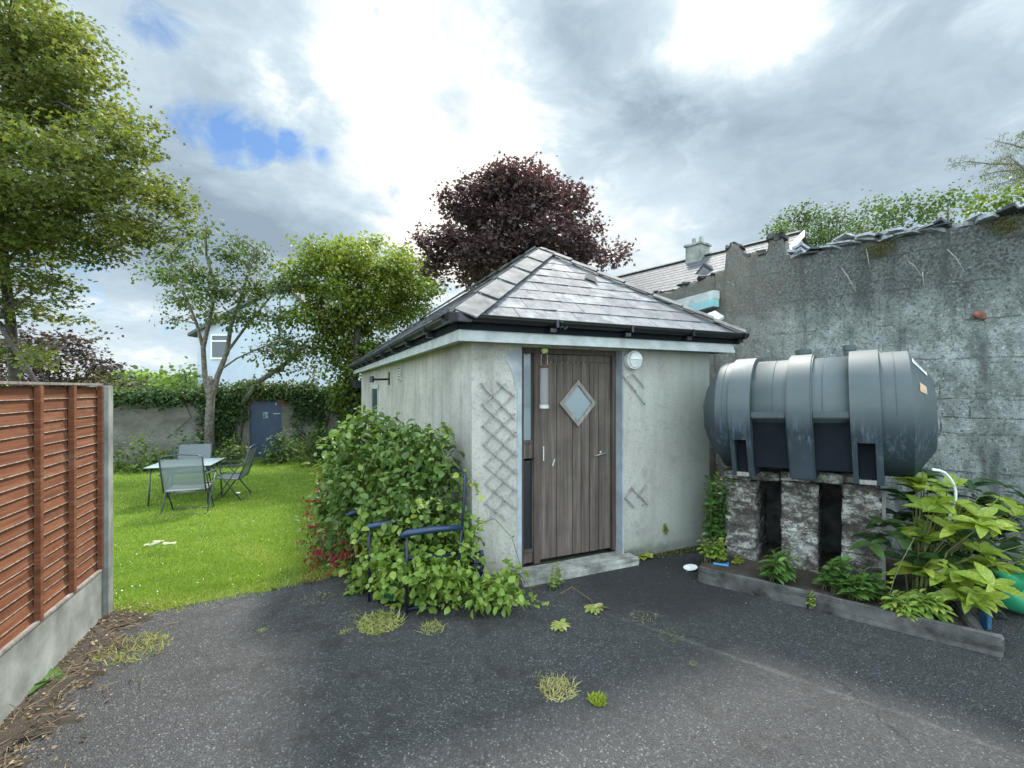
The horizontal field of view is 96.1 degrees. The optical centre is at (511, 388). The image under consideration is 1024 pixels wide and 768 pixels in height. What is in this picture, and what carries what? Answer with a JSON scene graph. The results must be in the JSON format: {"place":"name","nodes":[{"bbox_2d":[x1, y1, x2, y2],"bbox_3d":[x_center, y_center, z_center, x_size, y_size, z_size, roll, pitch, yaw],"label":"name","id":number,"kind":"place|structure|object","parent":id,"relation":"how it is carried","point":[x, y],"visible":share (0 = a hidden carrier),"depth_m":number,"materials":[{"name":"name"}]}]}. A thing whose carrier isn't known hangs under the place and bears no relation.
{"place":"outdoors","nodes":[
{"label":"outdoors","id":0,"kind":"place"},
{"bbox_2d":[0,611,151,767],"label":"soil strip","id":1,"kind":"object","parent":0,"point":[16,726],"visible":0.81,"depth_m":2.61,"materials":[{"name":"soil"}]},
{"bbox_2d":[29,666,70,693],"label":"rosette weed","id":2,"kind":"object","parent":1,"relation":"on","point":[53,674],"visible":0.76,"depth_m":2.76,"materials":[{"name":"green plant"}]},
{"bbox_2d":[0,607,177,767],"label":"dry twigs","id":3,"kind":"object","parent":1,"relation":"on","point":[60,670],"visible":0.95,"depth_m":2.67,"materials":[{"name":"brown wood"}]},
{"bbox_2d":[0,597,185,765],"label":"leaf litter","id":4,"kind":"object","parent":1,"relation":"on","point":[52,724],"visible":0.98,"depth_m":2.70,"materials":[{"name":"plant"}]},
{"bbox_2d":[6,370,166,386],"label":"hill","id":5,"kind":"structure","parent":0,"point":[143,373],"depth_m":227.84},
{"bbox_2d":[113,454,359,614],"bbox_3d":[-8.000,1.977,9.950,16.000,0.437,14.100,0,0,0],"label":"lawn","id":6,"kind":"structure","parent":0,"point":[303,479],"depth_m":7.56,"materials":[{"name":"plant"}]},
{"bbox_2d":[0,320,146,389],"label":"plum tree","id":7,"kind":"object","parent":6,"relation":"on","point":[84,358],"visible":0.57,"depth_m":12.93,"materials":[{"name":"purple plant"}]},
{"bbox_2d":[0,0,222,385],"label":"sycamore tree","id":8,"kind":"object","parent":6,"relation":"on","point":[27,228],"visible":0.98,"depth_m":7.06,"materials":[{"name":"green plant"}]},
{"bbox_2d":[0,254,97,385],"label":"sycamore branch","id":9,"kind":"object","parent":8,"relation":"attached to","point":[49,281],"visible":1,"depth_m":7.64,"materials":[{"name":"green plant"}]},
{"bbox_2d":[113,437,155,474],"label":"border shrub","id":10,"kind":"object","parent":6,"relation":"on","point":[121,466],"visible":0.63,"depth_m":11.76,"materials":[{"name":"green plant"}]},
{"bbox_2d":[122,431,176,472],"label":"border shrub","id":11,"kind":"object","parent":6,"relation":"on","point":[161,452],"visible":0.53,"depth_m":12.13,"materials":[{"name":"green plant"}]},
{"bbox_2d":[144,540,176,545],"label":"litter","id":12,"kind":"object","parent":6,"relation":"on","point":[155,542],"visible":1,"depth_m":5.28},
{"bbox_2d":[144,458,224,505],"bbox_3d":[-5.966,1.706,8.450,1.000,0.706,0.920,0,0,-18],"label":"garden table","id":13,"kind":"object","parent":6,"relation":"on","point":[208,462],"visible":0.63,"depth_m":8.21,"materials":[{"name":"grey glass"}]},
{"bbox_2d":[163,429,205,457],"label":"border shrub","id":14,"kind":"object","parent":6,"relation":"on","point":[182,439],"visible":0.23,"depth_m":12.56,"materials":[{"name":"green plant"}]},
{"bbox_2d":[158,454,216,516],"bbox_3d":[-5.300,1.528,7.519,0.682,1.011,0.632,0,0,-18],"label":"folding chair","id":15,"kind":"object","parent":6,"relation":"on","point":[181,475],"visible":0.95,"depth_m":7.33,"materials":[{"name":"grey fabric"}]},
{"bbox_2d":[169,440,212,495],"bbox_3d":[-6.499,1.584,9.329,0.682,1.011,0.632,0,0,-22],"label":"folding chair","id":16,"kind":"object","parent":6,"relation":"on","point":[204,451],"visible":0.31,"depth_m":9.56,"materials":[{"name":"grey fabric"}]},
{"bbox_2d":[127,217,317,455],"bbox_3d":[-8.489,-1.283,13.264,6.044,6.967,3.728,0,0,0],"label":"apple tree","id":17,"kind":"object","parent":6,"relation":"on","point":[210,384],"visible":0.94,"depth_m":13.17,"materials":[{"name":"green plant"}]},
{"bbox_2d":[211,434,253,467],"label":"border shrub","id":18,"kind":"object","parent":6,"relation":"on","point":[227,457],"visible":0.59,"depth_m":12.77,"materials":[{"name":"green plant"}]},
{"bbox_2d":[212,444,257,501],"bbox_3d":[-5.259,1.570,8.772,0.632,1.011,0.682,0,0,-15],"label":"folding chair","id":19,"kind":"object","parent":6,"relation":"on","point":[246,465],"visible":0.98,"depth_m":8.74,"materials":[{"name":"grey fabric"}]},
{"bbox_2d":[233,329,327,457],"bbox_3d":[-7.100,0.187,13.854,2.979,3.944,1.697,0,0,0],"label":"leaning tree","id":20,"kind":"object","parent":6,"relation":"on","point":[260,380],"visible":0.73,"depth_m":13.97,"materials":[{"name":"green plant"}]},
{"bbox_2d":[255,427,307,464],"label":"border shrub","id":21,"kind":"object","parent":6,"relation":"on","point":[273,453],"visible":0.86,"depth_m":13.30,"materials":[{"name":"green plant"}]},
{"bbox_2d":[279,406,359,467],"bbox_3d":[-5.257,1.350,12.994,2.442,1.764,1.254,0,0,0],"label":"border shrub","id":22,"kind":"object","parent":6,"relation":"on","point":[312,449],"visible":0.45,"depth_m":12.85,"materials":[{"name":"green plant"}]},
{"bbox_2d":[300,557,345,581],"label":"fallen petals","id":23,"kind":"object","parent":6,"relation":"on","point":[311,580],"visible":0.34,"depth_m":4.36,"materials":[{"name":"red plant"}]},
{"bbox_2d":[291,465,364,576],"bbox_3d":[-1.715,1.299,4.588,0.632,1.055,1.319,0,0,-43],"label":"fuchsia","id":24,"kind":"object","parent":6,"relation":"on","point":[323,552],"visible":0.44,"depth_m":4.64,"materials":[{"name":"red plant"}]},
{"bbox_2d":[267,230,449,447],"bbox_3d":[-4.309,-1.353,13.782,5.138,7.106,4.277,0,0,0],"label":"lime tree","id":25,"kind":"object","parent":6,"relation":"on","point":[397,277],"visible":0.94,"depth_m":13.00,"materials":[{"name":"green plant"}]},
{"bbox_2d":[0,0,1023,381],"label":"sky","id":26,"kind":"structure","parent":0,"point":[685,120],"materials":[{"name":"white"}]},
{"bbox_2d":[4,522,1023,767],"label":"driveway","id":27,"kind":"structure","parent":0,"point":[758,660],"depth_m":2.69,"materials":[{"name":"asphalt"}]},
{"bbox_2d":[91,629,173,668],"bbox_3d":[-2.538,1.718,3.083,0.448,0.069,0.439,0,0,-40],"label":"grass tuft","id":28,"kind":"object","parent":27,"relation":"on","point":[146,643],"visible":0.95,"depth_m":3.07,"materials":[{"name":"plant"}]},
{"bbox_2d":[298,590,330,604],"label":"grass tuft","id":29,"kind":"object","parent":27,"relation":"on","point":[318,600],"visible":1,"depth_m":3.85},
{"bbox_2d":[351,607,404,634],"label":"grass tuft","id":30,"kind":"object","parent":27,"relation":"on","point":[379,616],"visible":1,"depth_m":3.42,"materials":[{"name":"plant"}]},
{"bbox_2d":[345,468,421,601],"bbox_3d":[-1.142,1.230,4.119,0.549,1.064,0.554,0,0,-35],"label":"garden chair","id":31,"kind":"object","parent":27,"relation":"on","point":[370,526],"visible":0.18,"depth_m":3.88,"materials":[{"name":"blue metal"}]},
{"bbox_2d":[304,405,470,572],"bbox_3d":[-1.220,0.959,4.352,1.976,1.590,0.930,0,0,35],"label":"bramble","id":32,"kind":"object","parent":27,"relation":"on","point":[363,482],"visible":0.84,"depth_m":4.15,"materials":[{"name":"green plant"}]},
{"bbox_2d":[315,433,341,445],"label":"bramble shoot","id":33,"kind":"object","parent":32,"relation":"attached to","point":[320,439],"visible":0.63,"depth_m":4.89,"materials":[{"name":"green plant"}]},
{"bbox_2d":[350,496,375,543],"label":"bramble shoot","id":34,"kind":"object","parent":32,"relation":"attached to","point":[357,524],"visible":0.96,"depth_m":3.81,"materials":[{"name":"green plant"}]},
{"bbox_2d":[363,404,378,433],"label":"bramble shoot","id":35,"kind":"object","parent":32,"relation":"attached to","point":[365,416],"visible":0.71,"depth_m":4.49,"materials":[{"name":"green plant"}]},
{"bbox_2d":[405,497,447,522],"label":"bramble shoot","id":36,"kind":"object","parent":32,"relation":"attached to","point":[419,502],"visible":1,"depth_m":3.53,"materials":[{"name":"green plant"}]},
{"bbox_2d":[416,422,454,447],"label":"bramble shoot","id":37,"kind":"object","parent":32,"relation":"attached to","point":[444,426],"visible":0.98,"depth_m":4.05,"materials":[{"name":"green plant"}]},
{"bbox_2d":[437,428,455,479],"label":"bramble shoot","id":38,"kind":"object","parent":32,"relation":"attached to","point":[444,436],"visible":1,"depth_m":3.97,"materials":[{"name":"green plant"}]},
{"bbox_2d":[448,469,483,499],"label":"bramble shoot","id":39,"kind":"object","parent":32,"relation":"attached to","point":[456,475],"visible":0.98,"depth_m":3.80,"materials":[{"name":"green plant"}]},
{"bbox_2d":[384,569,404,601],"bbox_3d":[-0.980,1.625,3.860,0.267,0.250,0.267,0,0,0],"label":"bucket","id":40,"kind":"object","parent":27,"relation":"on","point":[389,595],"visible":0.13,"depth_m":3.76,"materials":[{"name":"green plastic"}]},
{"bbox_2d":[396,465,466,613],"bbox_3d":[-0.712,1.220,3.899,0.549,1.064,0.554,0,0,-22],"label":"garden chair","id":41,"kind":"object","parent":27,"relation":"on","point":[425,530],"visible":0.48,"depth_m":3.69,"materials":[{"name":"blue paint"}]},
{"bbox_2d":[417,618,448,634],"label":"grass tuft","id":42,"kind":"object","parent":27,"relation":"on","point":[429,625],"visible":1,"depth_m":3.37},
{"bbox_2d":[333,513,534,618],"bbox_3d":[-0.718,1.429,3.794,1.797,0.762,0.860,0,0,19],"label":"bramble","id":43,"kind":"object","parent":27,"relation":"on","point":[433,578],"visible":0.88,"depth_m":3.66,"materials":[{"name":"green plant"}]},
{"bbox_2d":[470,550,483,576],"bbox_3d":[-0.296,1.489,3.910,0.148,0.234,0.098,0,0,0],"label":"plastic bag","id":44,"kind":"object","parent":43,"relation":"in","point":[475,563],"visible":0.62,"depth_m":3.88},
{"bbox_2d":[468,519,485,551],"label":"bramble shoot","id":45,"kind":"object","parent":43,"relation":"attached to","point":[482,521],"visible":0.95,"depth_m":3.79,"materials":[{"name":"green plant"}]},
{"bbox_2d":[483,588,539,607],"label":"bramble shoot","id":46,"kind":"object","parent":43,"relation":"attached to","point":[524,602],"visible":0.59,"depth_m":3.49,"materials":[{"name":"green plant"}]},
{"bbox_2d":[478,518,549,605],"bbox_3d":[0.021,1.389,3.757,0.630,0.644,0.085,0,0,24],"label":"bramble shoot","id":47,"kind":"object","parent":43,"relation":"attached to","point":[519,564],"visible":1,"depth_m":3.71,"materials":[{"name":"green plant"}]},
{"bbox_2d":[58,558,1022,767],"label":"loose grit","id":48,"kind":"object","parent":27,"relation":"on","point":[549,664],"visible":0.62,"depth_m":2.72,"materials":[{"name":"gravel"}]},
{"bbox_2d":[547,561,563,589],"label":"weed clump","id":49,"kind":"object","parent":27,"relation":"on","point":[552,582],"visible":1,"depth_m":4.03,"materials":[{"name":"green plant"}]},
{"bbox_2d":[536,669,581,703],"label":"grass tuft","id":50,"kind":"object","parent":27,"relation":"on","point":[559,681],"visible":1,"depth_m":2.67,"materials":[{"name":"plant"}]},
{"bbox_2d":[550,618,569,630],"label":"rosette weed","id":51,"kind":"object","parent":27,"relation":"on","point":[561,624],"visible":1,"depth_m":3.38,"materials":[{"name":"green plant"}]},
{"bbox_2d":[584,603,609,614],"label":"rosette weed","id":52,"kind":"object","parent":27,"relation":"on","point":[595,608],"visible":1,"depth_m":3.64,"materials":[{"name":"green plant"}]},
{"bbox_2d":[586,691,608,706],"bbox_3d":[0.485,1.732,2.583,0.132,0.042,0.130,0,0,22],"label":"moss cushion","id":53,"kind":"object","parent":27,"relation":"on","point":[597,699],"visible":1,"depth_m":2.57,"materials":[{"name":"plant"}]},
{"bbox_2d":[637,552,652,559],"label":"rosette weed","id":54,"kind":"object","parent":27,"relation":"on","point":[646,555],"visible":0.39,"depth_m":4.73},
{"bbox_2d":[640,545,702,562],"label":"moss","id":55,"kind":"object","parent":27,"relation":"on","point":[684,550],"visible":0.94,"depth_m":4.92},
{"bbox_2d":[683,564,697,570],"bbox_3d":[1.727,1.734,4.452,0.132,0.044,0.145,0,0,0],"label":"saucer","id":56,"kind":"object","parent":27,"relation":"on","point":[690,567],"visible":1,"depth_m":4.47,"materials":[{"name":"ceramic"}]},
{"bbox_2d":[698,566,809,607],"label":"planter kerb","id":57,"kind":"structure","parent":27,"relation":"on","point":[763,589],"depth_m":3.89,"materials":[{"name":"concrete"}]},
{"bbox_2d":[724,467,885,585],"bbox_3d":[2.875,1.267,4.572,1.270,1.071,0.857,0,0,36],"label":"tank stand","id":58,"kind":"object","parent":27,"relation":"on","point":[827,511],"visible":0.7,"depth_m":4.31,"materials":[{"name":"stone"}]},
{"bbox_2d":[703,345,937,485],"bbox_3d":[2.757,0.205,4.281,1.748,1.196,1.110,0,0,38],"label":"oil tank","id":59,"kind":"object","parent":58,"relation":"on","point":[867,417],"visible":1,"depth_m":3.83,"materials":[{"name":"grey plastic"}]},
{"bbox_2d":[805,590,815,608],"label":"weed clump","id":60,"kind":"object","parent":27,"relation":"on","point":[810,601],"visible":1,"depth_m":3.63,"materials":[{"name":"green plant"}]},
{"bbox_2d":[701,536,978,625],"bbox_3d":[2.837,1.667,4.376,2.212,0.015,1.605,0,0,40],"label":"soil bed","id":61,"kind":"object","parent":27,"relation":"on","point":[803,580],"visible":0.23,"depth_m":4.12,"materials":[{"name":"soil"}]},
{"bbox_2d":[696,533,728,562],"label":"weed clump","id":62,"kind":"object","parent":61,"relation":"on","point":[718,552],"visible":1,"depth_m":4.41,"materials":[{"name":"green plant"}]},
{"bbox_2d":[701,467,735,549],"bbox_3d":[2.107,1.232,4.708,0.331,0.878,0.416,0,0,22],"label":"weed clump","id":63,"kind":"object","parent":61,"relation":"on","point":[713,527],"visible":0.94,"depth_m":4.64,"materials":[{"name":"green plant"}]},
{"bbox_2d":[731,555,744,563],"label":"weed clump","id":64,"kind":"object","parent":61,"relation":"on","point":[736,560],"visible":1,"depth_m":4.38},
{"bbox_2d":[757,546,804,585],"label":"weed clump","id":65,"kind":"object","parent":61,"relation":"on","point":[779,568],"visible":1,"depth_m":3.95,"materials":[{"name":"green plant"}]},
{"bbox_2d":[812,555,856,593],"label":"weed clump","id":66,"kind":"object","parent":61,"relation":"on","point":[834,576],"visible":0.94,"depth_m":3.74,"materials":[{"name":"green plant"}]},
{"bbox_2d":[836,567,892,602],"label":"weed clump","id":67,"kind":"object","parent":61,"relation":"on","point":[864,587],"visible":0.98,"depth_m":3.57,"materials":[{"name":"green plant"}]},
{"bbox_2d":[878,588,957,621],"bbox_3d":[2.953,1.573,3.351,0.486,0.199,0.272,0,0,0],"label":"weed clump","id":68,"kind":"object","parent":61,"relation":"on","point":[930,609],"visible":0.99,"depth_m":3.31,"materials":[{"name":"green plant"}]},
{"bbox_2d":[848,469,1023,616],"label":"laurel","id":69,"kind":"object","parent":61,"relation":"on","point":[945,570],"visible":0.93,"depth_m":3.50,"materials":[{"name":"green plant"}]},
{"bbox_2d":[886,539,913,596],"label":"bramble shoot","id":70,"kind":"object","parent":69,"relation":"attached to","point":[892,582],"visible":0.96,"depth_m":3.42,"materials":[{"name":"green plant"}]},
{"bbox_2d":[931,468,956,519],"bbox_3d":[3.253,0.815,3.456,0.260,0.447,0.069,0,0,-27],"label":"hose","id":71,"kind":"object","parent":69,"relation":"in","point":[951,481],"visible":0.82,"depth_m":3.46,"materials":[{"name":"white plastic"}]},
{"bbox_2d":[715,202,1023,564],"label":"block wall","id":72,"kind":"structure","parent":27,"relation":"on","point":[940,300],"depth_m":4.85,"materials":[{"name":"concrete"}]},
{"bbox_2d":[675,290,719,311],"bbox_3d":[2.558,-1.184,6.640,0.130,0.294,0.926,0,0,-27],"label":"lean to boards","id":73,"kind":"object","parent":72,"relation":"attached to","point":[705,301],"visible":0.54,"depth_m":6.35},
{"bbox_2d":[808,591,1004,657],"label":"planter kerb","id":74,"kind":"structure","parent":27,"relation":"on","point":[982,641],"depth_m":3.25,"materials":[{"name":"concrete"}]},
{"bbox_2d":[948,600,984,630],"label":"planter kerb","id":75,"kind":"structure","parent":27,"relation":"on","point":[968,619],"depth_m":3.30,"materials":[{"name":"concrete"}]},
{"bbox_2d":[979,611,991,629],"bbox_3d":[3.459,1.677,3.360,0.036,0.139,0.060,0,0,0],"label":"plastic bottle","id":76,"kind":"object","parent":27,"relation":"on","point":[985,620],"visible":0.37,"depth_m":3.34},
{"bbox_2d":[974,565,1023,613],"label":"net bag","id":77,"kind":"object","parent":27,"relation":"on","point":[1013,603],"visible":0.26,"depth_m":3.50,"materials":[{"name":"green"}]},
{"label":"ground","id":78,"kind":"structure","parent":0,"visible":0},
{"bbox_2d":[0,381,112,722],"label":"garden fence","id":79,"kind":"object","parent":78,"relation":"on","point":[56,523],"visible":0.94,"depth_m":2.86,"materials":[{"name":"wood"}]},
{"bbox_2d":[80,362,197,389],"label":"field trees","id":80,"kind":"object","parent":78,"relation":"on","point":[133,374],"visible":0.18,"depth_m":74.14,"materials":[{"name":"green plant"}]},
{"bbox_2d":[80,369,197,393],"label":"field hedge","id":81,"kind":"object","parent":78,"relation":"on","point":[140,378],"visible":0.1,"depth_m":47.75,"materials":[{"name":"green plant"}]},
{"bbox_2d":[141,356,202,389],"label":"tree","id":82,"kind":"object","parent":78,"relation":"on","point":[182,382],"visible":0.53,"depth_m":26.01,"materials":[{"name":"green plant"}]},
{"bbox_2d":[113,394,343,464],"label":"garden wall","id":83,"kind":"structure","parent":78,"relation":"on","point":[163,424],"depth_m":13.47,"materials":[{"name":"grey concrete"}]},
{"bbox_2d":[105,377,347,451],"bbox_3d":[-8.084,1.011,14.429,8.784,2.812,1.081,0,0,-23],"label":"ivy","id":84,"kind":"object","parent":83,"relation":"attached to","point":[228,403],"visible":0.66,"depth_m":14.01,"materials":[{"name":"green plant"}]},
{"bbox_2d":[250,399,281,457],"bbox_3d":[-7.813,1.251,14.603,0.894,1.877,0.077,0,0,-24],"label":"garden door","id":85,"kind":"structure","parent":83,"relation":"attached to","point":[266,418],"depth_m":14.58,"materials":[{"name":"blue paint"}]},
{"bbox_2d":[187,286,367,388],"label":"white house","id":86,"kind":"structure","parent":78,"relation":"on","point":[240,369],"depth_m":27.00,"materials":[{"name":"paint"}]},
{"bbox_2d":[210,334,228,358],"bbox_3d":[-17.139,-2.462,26.964,1.033,1.462,0.069,0,0,0],"label":"window","id":87,"kind":"structure","parent":86,"relation":"in","point":[218,341],"depth_m":26.98,"materials":[{"name":"white plastic"}]},
{"bbox_2d":[404,151,639,291],"bbox_3d":[0.325,-3.460,17.639,8.407,11.021,6.057,0,0,0],"label":"copper beech","id":88,"kind":"object","parent":78,"relation":"on","point":[508,198],"visible":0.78,"depth_m":16.13,"materials":[{"name":"purple plant"}]},
{"bbox_2d":[347,246,749,586],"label":"outbuilding","id":89,"kind":"structure","parent":78,"relation":"on","point":[595,442],"depth_m":4.65,"materials":[{"name":"paint"}]},
{"bbox_2d":[371,385,378,444],"bbox_3d":[-2.925,0.585,9.770,0.030,1.330,1.193,0,0,-24],"label":"side wall window","id":90,"kind":"structure","parent":89,"relation":"in","point":[374,388],"depth_m":9.68,"materials":[{"name":"grey glass"}]},
{"bbox_2d":[369,372,389,384],"bbox_3d":[-2.294,-0.178,7.972,0.341,0.220,0.078,0,0,-22],"label":"wall bracket","id":91,"kind":"object","parent":89,"relation":"attached to","point":[371,379],"depth_m":7.96,"materials":[{"name":"grey metal"}]},
{"bbox_2d":[480,381,517,522],"bbox_3d":[-0.113,0.560,4.111,0.366,1.258,0.022,0,0,-24],"label":"trellis","id":92,"kind":"object","parent":89,"relation":"attached to","point":[499,449],"visible":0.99,"depth_m":4.11,"materials":[{"name":"grey wood"}]},
{"bbox_2d":[524,354,532,443],"bbox_3d":[0.148,0.093,4.387,0.110,0.856,0.040,0,0,-24],"label":"side window","id":93,"kind":"structure","parent":89,"relation":"in","point":[528,358],"depth_m":4.39,"materials":[{"name":"grey glass"}]},
{"bbox_2d":[524,460,532,552],"bbox_3d":[0.148,1.121,4.387,0.110,0.871,0.040,0,0,-24],"label":"side window","id":94,"kind":"structure","parent":89,"relation":"in","point":[528,465],"depth_m":4.39,"materials":[{"name":"black glass"}]},
{"bbox_2d":[539,328,556,407],"bbox_3d":[0.353,-0.215,4.164,0.094,0.790,0.292,0,0,-34],"label":"bird feeder","id":95,"kind":"object","parent":89,"relation":"hanging from","point":[543,387],"visible":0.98,"depth_m":4.21,"materials":[{"name":"plastic"}]},
{"bbox_2d":[540,354,609,559],"bbox_3d":[0.654,0.657,4.576,0.830,1.983,0.118,0,0,-24],"label":"door","id":96,"kind":"structure","parent":89,"relation":"in","point":[575,426],"depth_m":4.59,"materials":[{"name":"brown wood"}]},
{"bbox_2d":[624,350,641,368],"bbox_3d":[1.238,-0.296,4.680,0.188,0.188,0.092,0,0,-24],"label":"wall light","id":97,"kind":"object","parent":89,"relation":"attached to","point":[632,359],"visible":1,"depth_m":4.64,"materials":[{"name":"white plastic"}]},
{"bbox_2d":[622,373,645,403],"bbox_3d":[1.250,0.003,4.719,0.295,0.323,0.020,0,0,-24],"label":"trellis","id":98,"kind":"object","parent":89,"relation":"attached to","point":[636,377],"visible":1,"depth_m":4.71,"materials":[{"name":"grey wood"}]},
{"bbox_2d":[624,485,648,508],"bbox_3d":[1.284,1.113,4.734,0.307,0.227,0.022,0,0,-24],"label":"trellis","id":99,"kind":"object","parent":89,"relation":"attached to","point":[638,496],"visible":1,"depth_m":4.73,"materials":[{"name":"grey wood"}]},
{"bbox_2d":[653,273,715,513],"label":"rubble wall","id":100,"kind":"structure","parent":78,"relation":"on","point":[700,285],"depth_m":6.53,"materials":[{"name":"stone"}]},
{"bbox_2d":[615,230,810,291],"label":"slate house","id":101,"kind":"structure","parent":78,"relation":"on","point":[700,260],"depth_m":16.09,"materials":[{"name":"tile"}]},
{"bbox_2d":[758,198,836,246],"bbox_3d":[12.984,-3.324,20.666,3.214,10.748,3.747,0,0,35],"label":"deciduous tree","id":102,"kind":"object","parent":78,"relation":"on","point":[799,226],"visible":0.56,"depth_m":20.80,"materials":[{"name":"green plant"}]},
{"bbox_2d":[815,201,857,245],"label":"deciduous tree","id":103,"kind":"object","parent":78,"relation":"on","point":[835,233],"visible":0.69,"depth_m":19.90,"materials":[{"name":"green plant"}]},
{"bbox_2d":[841,189,893,234],"bbox_3d":[14.556,-3.154,19.238,3.331,10.408,1.796,0,0,-31],"label":"deciduous tree","id":104,"kind":"object","parent":78,"relation":"on","point":[858,228],"visible":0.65,"depth_m":19.24,"materials":[{"name":"green plant"}]},
{"bbox_2d":[861,188,945,231],"bbox_3d":[14.961,-2.804,17.587,2.394,9.707,2.049,0,0,45],"label":"deciduous tree","id":105,"kind":"object","parent":78,"relation":"on","point":[898,220],"visible":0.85,"depth_m":17.58,"materials":[{"name":"green plant"}]},
{"bbox_2d":[907,176,994,224],"bbox_3d":[16.207,-2.728,17.072,2.850,9.557,2.248,0,0,-38],"label":"deciduous tree","id":106,"kind":"object","parent":78,"relation":"on","point":[948,204],"visible":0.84,"depth_m":16.82,"materials":[{"name":"green plant"}]},
{"bbox_2d":[946,131,1023,195],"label":"feathery tree","id":107,"kind":"object","parent":78,"relation":"on","point":[1017,169],"visible":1,"depth_m":6.93,"materials":[{"name":"green plant"}]},
{"bbox_2d":[955,159,1023,219],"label":"deciduous tree","id":108,"kind":"object","parent":78,"relation":"on","point":[1007,199],"visible":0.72,"depth_m":10.00,"materials":[{"name":"green plant"}]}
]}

